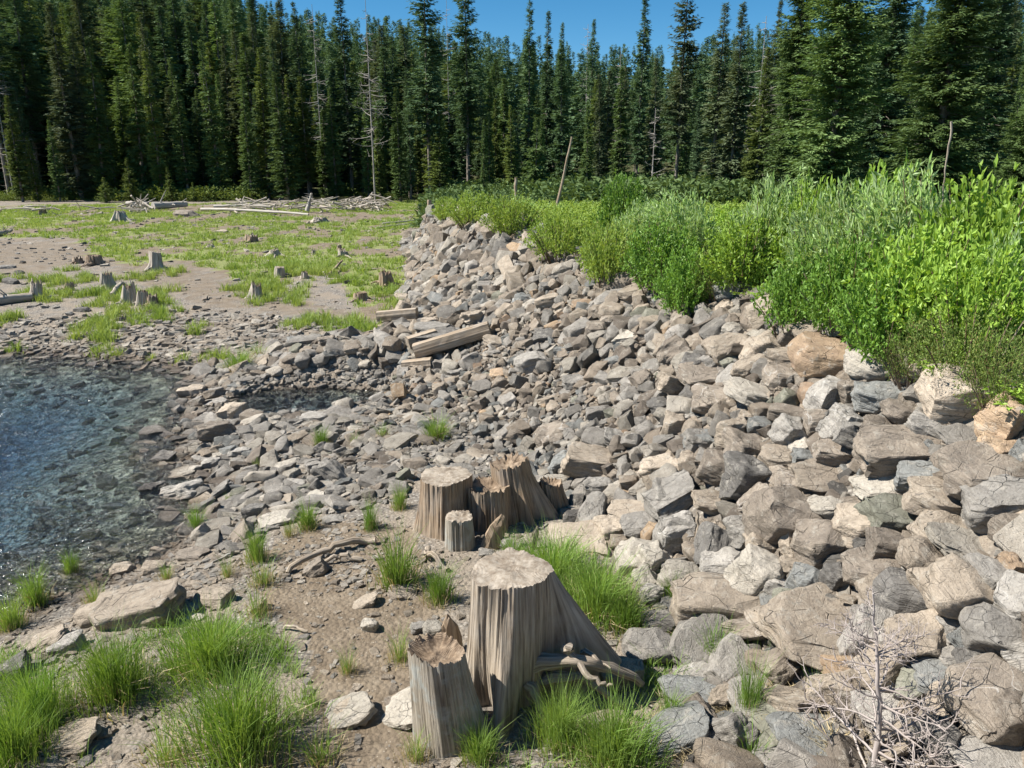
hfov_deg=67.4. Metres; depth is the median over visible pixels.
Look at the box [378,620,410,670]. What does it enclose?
grass clump
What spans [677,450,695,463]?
rock
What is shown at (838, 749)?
rock
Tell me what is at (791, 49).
fir tree
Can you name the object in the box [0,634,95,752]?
grass clump
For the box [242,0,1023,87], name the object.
sky
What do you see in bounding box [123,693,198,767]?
grass clump
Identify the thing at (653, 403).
rock
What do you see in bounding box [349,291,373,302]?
tree stump
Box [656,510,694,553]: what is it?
rock
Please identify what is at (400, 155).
fir tree
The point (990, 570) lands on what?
rock
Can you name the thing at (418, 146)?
fir tree
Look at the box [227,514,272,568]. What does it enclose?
grass clump
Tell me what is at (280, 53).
fir tree
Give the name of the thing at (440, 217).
shrub
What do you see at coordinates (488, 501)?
tree stump
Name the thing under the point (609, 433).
rock
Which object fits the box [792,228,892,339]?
leafy bush
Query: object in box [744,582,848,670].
rock
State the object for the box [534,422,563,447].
rock
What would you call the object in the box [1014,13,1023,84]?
fir tree
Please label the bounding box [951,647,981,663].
rock
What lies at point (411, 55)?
fir tree
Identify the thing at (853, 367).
rock
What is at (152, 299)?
tree stump
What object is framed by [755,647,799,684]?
rock
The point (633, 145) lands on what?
fir tree
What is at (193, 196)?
fir tree
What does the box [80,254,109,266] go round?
tree stump
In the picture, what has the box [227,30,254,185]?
fir tree
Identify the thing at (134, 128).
fir tree
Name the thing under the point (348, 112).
fir tree
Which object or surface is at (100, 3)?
fir tree
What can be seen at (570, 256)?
rock
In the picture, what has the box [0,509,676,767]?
gravel
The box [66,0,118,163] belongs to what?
fir tree
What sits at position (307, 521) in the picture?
grass clump
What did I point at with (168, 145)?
fir tree
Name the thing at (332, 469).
rock
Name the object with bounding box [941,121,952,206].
leaning pole
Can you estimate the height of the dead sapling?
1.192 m
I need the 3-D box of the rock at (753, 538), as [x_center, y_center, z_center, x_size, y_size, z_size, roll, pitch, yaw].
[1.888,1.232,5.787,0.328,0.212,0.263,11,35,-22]
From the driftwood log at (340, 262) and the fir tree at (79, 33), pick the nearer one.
the driftwood log at (340, 262)
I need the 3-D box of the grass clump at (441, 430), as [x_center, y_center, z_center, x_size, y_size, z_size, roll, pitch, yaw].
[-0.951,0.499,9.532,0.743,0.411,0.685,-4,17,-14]
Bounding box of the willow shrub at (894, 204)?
[830,150,974,278]
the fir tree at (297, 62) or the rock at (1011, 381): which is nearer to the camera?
the rock at (1011, 381)
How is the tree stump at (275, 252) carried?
on the ground at (378, 735)
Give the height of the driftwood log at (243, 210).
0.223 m
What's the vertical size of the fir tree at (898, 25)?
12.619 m
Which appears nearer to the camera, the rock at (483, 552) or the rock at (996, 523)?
the rock at (996, 523)
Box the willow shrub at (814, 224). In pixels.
[771,168,886,285]
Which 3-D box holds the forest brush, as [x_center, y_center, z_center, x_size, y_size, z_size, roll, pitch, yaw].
[21.036,-12.216,48.529,56.241,2.656,37.673,0,17,0]
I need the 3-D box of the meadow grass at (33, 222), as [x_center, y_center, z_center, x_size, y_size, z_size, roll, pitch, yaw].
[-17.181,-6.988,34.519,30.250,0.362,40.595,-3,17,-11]
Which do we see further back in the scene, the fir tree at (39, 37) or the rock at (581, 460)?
the fir tree at (39, 37)
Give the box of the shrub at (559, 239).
[522,203,588,263]
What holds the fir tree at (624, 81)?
on the ground at (378, 735)
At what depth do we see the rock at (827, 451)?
5.98 m
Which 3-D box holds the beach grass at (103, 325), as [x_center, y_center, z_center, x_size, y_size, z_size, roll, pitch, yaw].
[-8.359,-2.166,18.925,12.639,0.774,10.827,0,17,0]
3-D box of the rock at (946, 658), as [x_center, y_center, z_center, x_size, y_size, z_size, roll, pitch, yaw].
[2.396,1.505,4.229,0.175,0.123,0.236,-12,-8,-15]
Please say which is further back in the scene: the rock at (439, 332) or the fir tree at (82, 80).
the fir tree at (82, 80)
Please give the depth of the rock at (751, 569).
5.47 m
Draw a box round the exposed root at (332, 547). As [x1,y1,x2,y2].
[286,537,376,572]
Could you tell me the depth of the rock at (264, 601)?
6.06 m
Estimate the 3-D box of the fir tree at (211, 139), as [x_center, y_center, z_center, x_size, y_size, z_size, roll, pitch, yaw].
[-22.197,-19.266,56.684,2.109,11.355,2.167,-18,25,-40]
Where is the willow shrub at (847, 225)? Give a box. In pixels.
[805,167,943,288]
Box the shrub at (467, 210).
[439,187,497,229]
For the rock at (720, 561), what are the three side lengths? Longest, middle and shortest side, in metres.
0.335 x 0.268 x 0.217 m
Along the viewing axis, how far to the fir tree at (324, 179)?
59.35 m
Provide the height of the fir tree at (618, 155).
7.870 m
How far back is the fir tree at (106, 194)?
54.27 m
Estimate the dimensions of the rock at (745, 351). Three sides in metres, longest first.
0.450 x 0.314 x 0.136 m
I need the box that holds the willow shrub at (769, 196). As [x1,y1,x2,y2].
[727,164,825,283]
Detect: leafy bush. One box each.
[591,167,652,232]
[615,214,705,295]
[651,240,712,315]
[695,209,780,296]
[750,238,824,336]
[769,165,846,276]
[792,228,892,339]
[828,255,934,365]
[839,208,1000,338]
[840,148,938,222]
[888,153,1023,278]
[890,226,1023,359]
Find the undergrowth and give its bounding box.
[0,172,550,201]
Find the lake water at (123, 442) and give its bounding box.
[0,353,192,618]
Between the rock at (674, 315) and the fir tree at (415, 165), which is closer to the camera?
the rock at (674, 315)
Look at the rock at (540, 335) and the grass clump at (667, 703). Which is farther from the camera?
the rock at (540, 335)
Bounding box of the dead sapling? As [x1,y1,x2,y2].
[787,585,982,767]
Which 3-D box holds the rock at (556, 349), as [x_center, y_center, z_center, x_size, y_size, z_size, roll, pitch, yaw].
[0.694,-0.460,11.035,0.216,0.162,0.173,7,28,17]
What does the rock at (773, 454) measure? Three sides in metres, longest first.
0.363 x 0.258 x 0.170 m
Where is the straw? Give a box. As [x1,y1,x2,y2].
[644,672,921,767]
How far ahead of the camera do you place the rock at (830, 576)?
5.08 m
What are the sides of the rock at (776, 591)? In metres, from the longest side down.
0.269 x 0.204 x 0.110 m
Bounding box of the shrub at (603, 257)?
[574,214,639,287]
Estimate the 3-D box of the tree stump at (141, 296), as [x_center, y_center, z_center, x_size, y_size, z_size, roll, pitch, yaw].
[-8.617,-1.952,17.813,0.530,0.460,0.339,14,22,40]
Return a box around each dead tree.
[0,57,31,195]
[304,11,328,189]
[344,0,386,201]
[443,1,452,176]
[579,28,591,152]
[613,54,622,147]
[646,109,664,176]
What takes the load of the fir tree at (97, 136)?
on the ground at (378, 735)
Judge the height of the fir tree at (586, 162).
5.119 m
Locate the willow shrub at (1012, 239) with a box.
[963,216,1023,330]
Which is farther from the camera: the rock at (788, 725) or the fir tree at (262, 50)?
the fir tree at (262, 50)
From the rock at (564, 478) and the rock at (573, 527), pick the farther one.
the rock at (564, 478)
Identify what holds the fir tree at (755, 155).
on the ground at (378, 735)
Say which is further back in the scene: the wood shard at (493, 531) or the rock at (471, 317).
the rock at (471, 317)
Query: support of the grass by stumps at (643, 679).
on the ground at (378, 735)
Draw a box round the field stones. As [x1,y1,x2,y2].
[0,208,418,322]
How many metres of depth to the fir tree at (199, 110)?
63.48 m
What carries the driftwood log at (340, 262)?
on the ground at (378, 735)
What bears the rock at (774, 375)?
on the ground at (378, 735)
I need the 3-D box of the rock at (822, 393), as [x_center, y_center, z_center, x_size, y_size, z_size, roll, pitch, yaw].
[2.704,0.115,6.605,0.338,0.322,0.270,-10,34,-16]
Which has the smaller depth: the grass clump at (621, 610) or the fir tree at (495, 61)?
the grass clump at (621, 610)
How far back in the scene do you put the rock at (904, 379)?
6.15 m
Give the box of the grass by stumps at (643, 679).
[478,531,706,767]
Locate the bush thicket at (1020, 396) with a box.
[690,205,1023,413]
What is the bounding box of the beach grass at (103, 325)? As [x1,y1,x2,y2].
[0,257,401,365]
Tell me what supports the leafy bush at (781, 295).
on the ground at (378, 735)
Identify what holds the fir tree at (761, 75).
on the ground at (378, 735)
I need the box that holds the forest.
[0,0,1023,177]
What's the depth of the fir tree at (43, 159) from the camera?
70.22 m
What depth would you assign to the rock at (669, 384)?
8.19 m
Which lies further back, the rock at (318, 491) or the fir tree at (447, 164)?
the fir tree at (447, 164)
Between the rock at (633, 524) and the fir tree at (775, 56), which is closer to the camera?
the rock at (633, 524)
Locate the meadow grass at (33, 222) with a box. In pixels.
[0,199,422,307]
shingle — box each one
[0,305,382,376]
[129,339,568,550]
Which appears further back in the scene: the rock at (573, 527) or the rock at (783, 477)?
the rock at (573, 527)
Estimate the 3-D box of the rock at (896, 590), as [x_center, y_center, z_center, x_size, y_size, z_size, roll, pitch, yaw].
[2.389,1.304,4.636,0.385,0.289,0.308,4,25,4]
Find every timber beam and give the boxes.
[376,307,418,321]
[401,357,432,368]
[405,329,436,348]
[412,321,491,358]
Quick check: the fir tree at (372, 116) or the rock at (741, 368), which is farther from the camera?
the fir tree at (372, 116)
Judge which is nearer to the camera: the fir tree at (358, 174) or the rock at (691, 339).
the rock at (691, 339)
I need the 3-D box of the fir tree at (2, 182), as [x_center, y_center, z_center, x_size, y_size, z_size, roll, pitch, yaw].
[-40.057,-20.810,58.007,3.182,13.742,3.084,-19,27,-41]
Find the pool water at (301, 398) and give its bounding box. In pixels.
[208,388,373,412]
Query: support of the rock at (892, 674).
on the ground at (378, 735)
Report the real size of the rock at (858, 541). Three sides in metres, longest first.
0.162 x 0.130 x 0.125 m
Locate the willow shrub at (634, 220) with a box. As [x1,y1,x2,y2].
[602,192,681,247]
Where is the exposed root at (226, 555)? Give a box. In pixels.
[195,550,239,568]
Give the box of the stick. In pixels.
[694,512,699,538]
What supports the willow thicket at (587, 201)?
on the ground at (378, 735)
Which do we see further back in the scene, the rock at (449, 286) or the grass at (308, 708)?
the rock at (449, 286)
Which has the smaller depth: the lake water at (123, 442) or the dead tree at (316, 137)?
the lake water at (123, 442)
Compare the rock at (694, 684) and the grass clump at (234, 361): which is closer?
the rock at (694, 684)
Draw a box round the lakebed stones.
[0,349,194,622]
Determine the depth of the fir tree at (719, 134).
48.63 m
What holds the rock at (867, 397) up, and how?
on the ground at (378, 735)
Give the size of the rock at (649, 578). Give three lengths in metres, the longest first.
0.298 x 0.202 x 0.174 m
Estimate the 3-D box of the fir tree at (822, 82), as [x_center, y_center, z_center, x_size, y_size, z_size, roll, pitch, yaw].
[14.539,-12.218,36.108,1.556,8.076,1.600,-5,16,-18]
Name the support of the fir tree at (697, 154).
on the ground at (378, 735)
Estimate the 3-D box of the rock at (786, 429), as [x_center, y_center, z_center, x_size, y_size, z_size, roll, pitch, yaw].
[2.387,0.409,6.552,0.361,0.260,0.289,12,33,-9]
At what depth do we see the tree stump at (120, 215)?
38.78 m
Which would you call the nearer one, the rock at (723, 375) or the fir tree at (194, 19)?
the rock at (723, 375)
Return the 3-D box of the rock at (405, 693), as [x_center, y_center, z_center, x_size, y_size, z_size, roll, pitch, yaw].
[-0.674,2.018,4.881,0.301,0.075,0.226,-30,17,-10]
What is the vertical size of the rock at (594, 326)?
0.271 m
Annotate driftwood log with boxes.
[0,223,17,234]
[0,289,33,304]
[109,276,125,296]
[123,195,154,207]
[151,190,187,209]
[200,208,308,215]
[213,204,263,207]
[303,193,313,211]
[328,259,342,275]
[382,220,413,223]
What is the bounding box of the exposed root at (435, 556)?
[419,545,449,571]
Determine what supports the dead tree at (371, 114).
on the ground at (378, 735)
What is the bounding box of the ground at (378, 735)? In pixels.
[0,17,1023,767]
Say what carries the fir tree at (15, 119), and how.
on the ground at (378, 735)
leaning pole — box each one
[556,137,572,204]
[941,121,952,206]
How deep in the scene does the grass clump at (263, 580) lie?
6.43 m
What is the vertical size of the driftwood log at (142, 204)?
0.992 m
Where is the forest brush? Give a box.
[408,170,1013,228]
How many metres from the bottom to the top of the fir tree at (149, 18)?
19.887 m
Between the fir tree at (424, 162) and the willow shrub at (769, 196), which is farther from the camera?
the fir tree at (424, 162)
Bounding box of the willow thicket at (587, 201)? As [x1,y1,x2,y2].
[493,193,1022,258]
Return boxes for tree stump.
[30,278,47,300]
[37,209,46,214]
[60,282,74,290]
[70,255,84,263]
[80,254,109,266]
[91,270,116,289]
[105,280,135,307]
[110,209,137,221]
[133,290,147,305]
[141,291,159,307]
[145,251,169,270]
[241,233,261,242]
[245,280,262,299]
[262,248,286,257]
[274,266,287,277]
[298,270,309,278]
[309,216,329,223]
[337,248,355,257]
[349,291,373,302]
[371,268,398,286]
[407,631,492,758]
[413,465,472,540]
[445,510,475,551]
[466,547,644,743]
[468,476,509,532]
[489,451,559,526]
[538,476,569,511]
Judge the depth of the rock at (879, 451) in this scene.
5.56 m
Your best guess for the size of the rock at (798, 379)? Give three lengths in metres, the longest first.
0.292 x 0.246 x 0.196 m
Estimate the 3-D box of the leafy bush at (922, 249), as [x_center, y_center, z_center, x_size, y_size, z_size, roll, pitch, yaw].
[3.434,-0.826,6.425,1.301,1.288,1.183,5,17,16]
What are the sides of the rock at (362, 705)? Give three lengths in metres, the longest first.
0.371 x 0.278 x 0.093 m
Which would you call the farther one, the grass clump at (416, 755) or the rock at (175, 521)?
the rock at (175, 521)
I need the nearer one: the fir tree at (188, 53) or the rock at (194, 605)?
the rock at (194, 605)
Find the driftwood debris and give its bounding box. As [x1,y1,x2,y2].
[0,192,396,215]
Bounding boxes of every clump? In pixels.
[0,581,33,635]
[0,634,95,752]
[0,671,79,767]
[6,550,67,612]
[30,605,180,725]
[53,544,85,577]
[70,570,110,612]
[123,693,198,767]
[137,626,343,767]
[138,583,276,707]
[150,560,177,581]
[176,493,213,529]
[212,344,256,372]
[212,552,237,579]
[215,729,306,767]
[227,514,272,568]
[231,575,277,621]
[235,543,288,593]
[243,339,267,357]
[277,708,356,767]
[279,511,302,539]
[284,495,325,538]
[309,422,333,445]
[330,638,364,679]
[353,506,435,600]
[356,494,383,534]
[368,419,391,437]
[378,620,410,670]
[386,725,434,767]
[389,482,410,511]
[409,409,460,442]
[413,552,469,608]
[449,701,512,767]
[489,527,532,553]
[505,512,613,597]
[505,670,599,767]
[533,659,686,767]
[547,528,660,648]
[594,567,658,641]
[629,701,692,760]
[652,564,688,607]
[654,672,698,714]
[687,609,748,663]
[705,695,731,713]
[721,637,786,715]
[725,716,776,759]
[754,670,792,717]
[757,707,861,754]
[795,665,826,717]
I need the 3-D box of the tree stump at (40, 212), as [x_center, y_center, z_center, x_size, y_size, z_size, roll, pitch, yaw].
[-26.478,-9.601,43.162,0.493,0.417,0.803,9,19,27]
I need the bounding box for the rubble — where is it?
[128,202,1023,767]
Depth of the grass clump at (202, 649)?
5.23 m
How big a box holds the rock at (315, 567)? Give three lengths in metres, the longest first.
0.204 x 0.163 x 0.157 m
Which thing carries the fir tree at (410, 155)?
on the ground at (378, 735)
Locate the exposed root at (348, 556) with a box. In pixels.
[324,552,361,561]
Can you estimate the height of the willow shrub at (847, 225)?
1.588 m
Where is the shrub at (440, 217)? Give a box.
[431,194,458,222]
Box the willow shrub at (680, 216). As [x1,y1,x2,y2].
[639,183,721,256]
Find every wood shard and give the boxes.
[441,614,462,646]
[480,513,506,549]
[527,526,538,549]
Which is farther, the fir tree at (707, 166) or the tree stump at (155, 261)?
the fir tree at (707, 166)
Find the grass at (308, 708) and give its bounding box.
[0,599,337,767]
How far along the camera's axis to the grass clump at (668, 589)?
5.88 m
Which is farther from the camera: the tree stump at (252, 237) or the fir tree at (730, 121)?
the fir tree at (730, 121)
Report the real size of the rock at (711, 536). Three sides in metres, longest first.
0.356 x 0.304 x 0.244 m
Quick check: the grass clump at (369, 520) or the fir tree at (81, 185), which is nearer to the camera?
the grass clump at (369, 520)
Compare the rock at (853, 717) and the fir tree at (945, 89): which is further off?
the fir tree at (945, 89)
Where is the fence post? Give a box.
[514,177,517,198]
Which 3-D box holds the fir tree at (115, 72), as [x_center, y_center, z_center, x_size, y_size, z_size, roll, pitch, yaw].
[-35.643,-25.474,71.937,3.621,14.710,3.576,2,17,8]
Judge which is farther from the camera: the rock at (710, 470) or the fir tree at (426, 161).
the fir tree at (426, 161)
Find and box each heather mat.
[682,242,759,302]
[871,311,956,390]
[891,293,1023,391]
[951,328,1023,414]
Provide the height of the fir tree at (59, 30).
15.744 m
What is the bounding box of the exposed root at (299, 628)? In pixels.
[283,625,307,632]
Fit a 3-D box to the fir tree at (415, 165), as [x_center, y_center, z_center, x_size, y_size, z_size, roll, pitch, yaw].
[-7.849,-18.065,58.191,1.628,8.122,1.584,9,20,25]
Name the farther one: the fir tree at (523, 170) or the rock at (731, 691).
the fir tree at (523, 170)
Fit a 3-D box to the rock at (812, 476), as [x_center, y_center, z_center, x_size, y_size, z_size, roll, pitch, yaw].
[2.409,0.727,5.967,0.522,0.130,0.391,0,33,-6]
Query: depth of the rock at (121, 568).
7.08 m
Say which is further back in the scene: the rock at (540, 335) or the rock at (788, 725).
the rock at (540, 335)
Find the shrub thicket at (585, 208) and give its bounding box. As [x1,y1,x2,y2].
[429,197,1021,353]
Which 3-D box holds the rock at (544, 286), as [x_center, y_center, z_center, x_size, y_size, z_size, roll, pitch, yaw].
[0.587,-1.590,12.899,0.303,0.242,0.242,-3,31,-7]
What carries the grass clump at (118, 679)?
on the ground at (378, 735)
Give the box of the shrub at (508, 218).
[475,190,545,235]
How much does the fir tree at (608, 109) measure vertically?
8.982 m
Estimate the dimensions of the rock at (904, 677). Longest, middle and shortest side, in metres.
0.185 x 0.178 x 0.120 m
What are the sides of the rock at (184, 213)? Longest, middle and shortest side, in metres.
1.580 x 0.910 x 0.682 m
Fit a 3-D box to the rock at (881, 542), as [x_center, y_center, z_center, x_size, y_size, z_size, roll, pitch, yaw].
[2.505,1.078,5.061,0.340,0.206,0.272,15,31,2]
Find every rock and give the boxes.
[0,265,16,268]
[0,648,31,679]
[2,277,19,284]
[26,623,72,652]
[44,716,101,756]
[46,629,86,655]
[72,595,112,627]
[73,307,91,311]
[83,577,186,630]
[109,561,135,577]
[129,440,156,451]
[129,506,149,516]
[138,481,167,498]
[140,560,166,576]
[149,450,176,461]
[159,478,203,504]
[162,392,177,400]
[163,465,201,481]
[165,515,183,526]
[172,210,198,216]
[175,546,209,561]
[176,384,205,397]
[179,601,200,616]
[186,613,203,621]
[191,413,214,422]
[191,585,235,610]
[195,421,236,441]
[200,457,220,468]
[204,397,226,405]
[211,479,233,499]
[213,229,228,232]
[216,402,249,419]
[227,446,250,456]
[241,503,268,518]
[247,598,266,612]
[257,509,291,528]
[274,457,299,467]
[286,478,306,484]
[299,411,327,421]
[302,556,331,577]
[307,489,324,494]
[310,458,346,480]
[317,335,334,345]
[322,514,343,524]
[324,691,377,729]
[325,484,345,495]
[333,697,367,725]
[352,591,376,608]
[360,618,379,631]
[381,699,411,729]
[385,686,410,711]
[387,584,417,600]
[409,621,424,634]
[413,321,453,333]
[414,326,457,340]
[420,317,438,321]
[422,619,442,635]
[444,281,456,290]
[447,368,463,375]
[459,310,482,324]
[478,547,494,556]
[482,334,501,347]
[489,367,504,378]
[493,275,502,284]
[500,538,521,550]
[512,292,531,302]
[513,350,547,373]
[514,263,525,267]
[532,328,553,343]
[534,292,558,308]
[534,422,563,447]
[535,421,568,445]
[537,474,568,483]
[538,281,551,291]
[547,450,566,473]
[547,519,613,556]
[553,346,563,354]
[559,441,610,477]
[561,374,583,389]
[563,509,578,522]
[565,252,580,261]
[571,298,591,310]
[575,491,608,521]
[582,476,611,500]
[584,320,608,334]
[593,515,623,540]
[597,301,625,319]
[599,656,644,692]
[600,315,612,325]
[603,427,622,445]
[607,499,644,517]
[611,330,634,344]
[613,536,661,575]
[616,284,648,303]
[619,511,656,537]
[621,627,671,664]
[628,369,654,387]
[631,563,657,588]
[636,540,673,571]
[638,452,678,482]
[638,583,664,605]
[639,609,675,632]
[639,700,709,758]
[641,468,695,519]
[646,396,666,413]
[652,477,666,500]
[652,515,696,548]
[656,333,692,365]
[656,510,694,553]
[656,559,699,587]
[657,372,684,395]
[657,674,715,704]
[660,410,685,434]
[668,613,728,665]
[669,303,693,324]
[669,572,760,625]
[672,668,704,676]
[675,661,708,675]
[676,362,717,388]
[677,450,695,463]
[679,352,701,364]
[679,384,692,397]
[680,428,708,452]
[682,429,713,447]
[682,692,717,719]
[685,332,701,346]
[691,382,736,414]
[691,489,723,515]
[693,521,731,564]
[695,448,724,486]
[699,355,717,366]
[699,546,739,573]
[701,332,748,365]
[703,632,750,683]
[708,683,728,710]
[709,711,758,749]
[710,275,754,301]
[713,521,725,528]
[714,301,732,310]
[714,416,746,447]
[715,363,733,382]
[719,451,771,502]
[720,618,766,640]
[721,322,743,332]
[721,427,762,454]
[722,377,768,406]
[722,514,744,548]
[723,543,784,595]
[726,674,771,718]
[729,695,778,748]
[730,351,767,378]
[736,482,771,512]
[738,336,756,358]
[738,409,752,420]
[741,485,823,545]
[742,532,778,553]
[744,294,773,329]
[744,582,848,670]
[746,416,772,435]
[748,331,781,353]
[751,746,776,767]
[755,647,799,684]
[757,444,791,468]
[761,362,795,391]
[762,684,817,713]
[763,578,785,595]
[765,347,791,367]
[765,464,786,485]
[765,711,835,755]
[767,402,803,421]
[767,413,808,445]
[771,468,801,491]
[772,587,791,597]
[774,548,780,556]
[776,320,793,346]
[778,532,794,557]
[779,555,799,574]
[784,562,819,588]
[787,331,849,378]
[788,437,808,450]
[788,458,838,495]
[790,317,821,337]
[790,447,812,462]
[790,518,845,568]
[794,371,807,385]
[802,375,841,409]
[803,408,826,436]
[805,669,857,705]
[807,494,843,519]
[811,437,852,465]
[815,402,862,438]
[818,561,851,590]
[820,654,853,673]
[822,321,842,337]
[825,731,866,767]
[831,417,863,450]
[831,502,870,549]
[833,689,866,731]
[836,378,867,403]
[836,603,896,656]
[839,496,861,502]
[840,547,900,586]
[843,348,892,381]
[847,643,900,692]
[848,474,905,499]
[850,381,906,413]
[850,690,909,728]
[851,424,940,478]
[852,537,865,547]
[853,492,918,532]
[854,571,878,604]
[861,414,893,424]
[865,526,904,559]
[869,719,915,761]
[872,566,927,613]
[879,398,916,424]
[882,608,946,668]
[890,345,917,385]
[892,667,924,705]
[893,460,939,491]
[895,535,943,569]
[901,476,961,514]
[904,407,941,439]
[906,509,967,537]
[906,551,994,619]
[908,354,945,380]
[909,656,946,694]
[912,714,961,767]
[913,363,992,424]
[924,522,984,556]
[924,681,955,724]
[929,447,943,468]
[933,423,977,444]
[935,440,1023,499]
[935,616,959,645]
[937,645,955,667]
[937,652,1023,738]
[942,734,1022,767]
[946,626,963,647]
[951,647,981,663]
[958,601,1021,657]
[959,474,1023,533]
[961,552,1006,589]
[973,391,1023,439]
[976,431,1016,453]
[981,369,1023,393]
[981,689,1023,746]
[987,513,1019,541]
[993,569,1023,620]
[994,551,1023,573]
[1000,641,1023,672]
[1008,438,1023,461]
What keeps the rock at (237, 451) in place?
on the ground at (378, 735)
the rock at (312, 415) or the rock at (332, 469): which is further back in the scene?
the rock at (312, 415)
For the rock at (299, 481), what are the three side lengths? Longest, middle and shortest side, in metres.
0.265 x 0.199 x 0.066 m
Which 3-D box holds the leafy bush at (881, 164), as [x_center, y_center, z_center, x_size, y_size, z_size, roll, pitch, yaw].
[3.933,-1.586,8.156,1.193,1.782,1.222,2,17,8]
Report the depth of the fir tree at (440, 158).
52.66 m
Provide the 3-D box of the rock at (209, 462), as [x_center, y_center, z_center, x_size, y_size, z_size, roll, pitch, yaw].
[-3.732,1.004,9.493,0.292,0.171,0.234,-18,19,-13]
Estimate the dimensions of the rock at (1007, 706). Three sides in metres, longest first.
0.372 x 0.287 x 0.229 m
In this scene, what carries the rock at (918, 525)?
on the ground at (378, 735)
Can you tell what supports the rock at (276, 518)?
on the ground at (378, 735)
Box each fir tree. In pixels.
[0,0,23,88]
[0,0,30,142]
[0,0,58,191]
[0,13,32,193]
[0,60,31,186]
[0,62,24,179]
[0,128,14,191]
[0,136,15,190]
[1,95,31,201]
[9,1,62,186]
[12,83,45,191]
[17,0,58,175]
[20,0,71,167]
[24,136,44,201]
[43,2,96,199]
[45,65,79,181]
[46,120,65,201]
[49,24,78,159]
[49,57,78,184]
[57,3,73,75]
[61,4,109,169]
[63,0,112,159]
[65,0,137,181]
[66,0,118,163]
[66,35,99,188]
[72,45,98,170]
[73,4,117,143]
[74,0,102,59]
[82,36,118,192]
[85,48,117,189]
[94,0,112,95]
[94,7,128,146]
[96,73,124,190]
[96,177,115,202]
[100,0,164,175]
[101,6,140,170]
[110,27,139,170]
[111,76,137,185]
[119,0,166,91]
[119,43,159,190]
[119,158,142,201]
[126,12,165,185]
[129,12,162,183]
[136,15,169,179]
[139,26,174,184]
[139,51,173,191]
[148,0,181,56]
[149,0,169,91]
[152,5,196,186]
[159,33,197,185]
[161,86,184,186]
[162,0,193,143]
[163,167,178,201]
[166,58,195,188]
[169,79,199,189]
[173,21,185,86]
[181,0,205,71]
[181,21,212,186]
[181,24,200,168]
[185,48,199,176]
[186,0,235,97]
[189,182,197,201]
[190,97,209,185]
[192,89,211,187]
[196,1,225,177]
[196,40,230,189]
[198,21,213,114]
[198,42,236,176]
[205,0,240,184]
[213,74,236,186]
[216,34,240,185]
[224,0,248,138]
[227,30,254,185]
[232,32,270,183]
[237,76,260,197]
[240,12,271,172]
[244,0,269,125]
[248,48,266,182]
[249,47,276,198]
[251,88,269,188]
[257,30,267,76]
[261,0,311,140]
[263,71,307,201]
[264,16,286,91]
[264,38,294,199]
[267,64,291,190]
[269,23,302,190]
[282,40,301,91]
[283,74,304,196]
[287,2,322,194]
[292,78,319,197]
[295,37,318,183]
[300,148,314,191]
[310,54,321,181]
[311,36,336,172]
[311,81,321,186]
[315,78,330,183]
[315,110,334,197]
[323,87,346,198]
[327,68,349,185]
[329,0,364,194]
[330,68,355,181]
[343,61,359,179]
[351,83,367,194]
[357,80,372,180]
[358,41,374,156]
[360,96,373,195]
[362,25,402,151]
[365,85,381,160]
[367,38,379,180]
[371,129,386,199]
[372,47,400,192]
[372,104,389,193]
[379,101,393,191]
[386,36,401,106]
[386,87,411,201]
[389,25,423,191]
[393,107,405,189]
[400,0,454,191]
[400,68,423,194]
[400,89,418,196]
[402,30,421,144]
[404,88,418,199]
[409,52,424,183]
[412,106,422,193]
[418,32,445,184]
[421,78,438,192]
[421,96,455,191]
[440,119,451,179]
[441,34,458,167]
[442,92,460,178]
[443,0,490,183]
[445,41,474,175]
[448,89,464,180]
[453,84,470,183]
[457,45,473,179]
[472,84,486,180]
[473,92,486,166]
[477,119,488,186]
[480,78,497,175]
[482,59,512,143]
[484,68,505,161]
[484,111,495,183]
[485,108,502,176]
[489,99,503,179]
[496,78,513,178]
[501,105,519,186]
[512,127,521,180]
[514,0,542,174]
[515,104,524,175]
[520,80,534,175]
[521,117,549,183]
[531,89,543,165]
[531,127,538,166]
[532,121,546,182]
[536,11,556,173]
[537,120,546,173]
[544,43,576,176]
[545,77,559,166]
[548,22,566,172]
[555,90,571,176]
[574,97,585,169]
[576,105,596,184]
[577,19,603,148]
[585,79,605,175]
[589,61,604,166]
[591,74,610,177]
[600,70,615,173]
[608,67,632,175]
[612,66,633,167]
[628,0,652,175]
[628,110,640,171]
[640,58,666,177]
[654,114,663,171]
[657,0,704,179]
[663,51,692,169]
[672,125,686,177]
[682,114,691,175]
[687,102,704,180]
[695,2,733,179]
[700,36,730,172]
[707,1,758,182]
[715,86,729,170]
[718,54,739,154]
[740,16,774,151]
[740,47,776,181]
[741,92,756,174]
[745,101,758,175]
[758,0,826,185]
[759,0,785,175]
[760,69,773,167]
[767,31,802,179]
[773,0,898,199]
[809,32,832,152]
[846,0,923,183]
[848,54,877,173]
[871,0,1015,200]
[884,41,906,171]
[892,8,922,174]
[896,6,926,110]
[901,13,934,149]
[904,8,947,173]
[946,0,1023,181]
[953,2,978,149]
[987,70,1023,204]
[992,36,1023,173]
[997,66,1023,174]
[1001,10,1019,160]
[1003,4,1023,149]
[1007,0,1023,147]
[1011,12,1023,121]
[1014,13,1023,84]
[1019,43,1023,110]
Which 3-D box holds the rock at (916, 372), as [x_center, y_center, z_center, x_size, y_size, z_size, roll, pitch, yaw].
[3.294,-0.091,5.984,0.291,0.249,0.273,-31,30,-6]
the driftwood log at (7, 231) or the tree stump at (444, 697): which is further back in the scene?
the driftwood log at (7, 231)

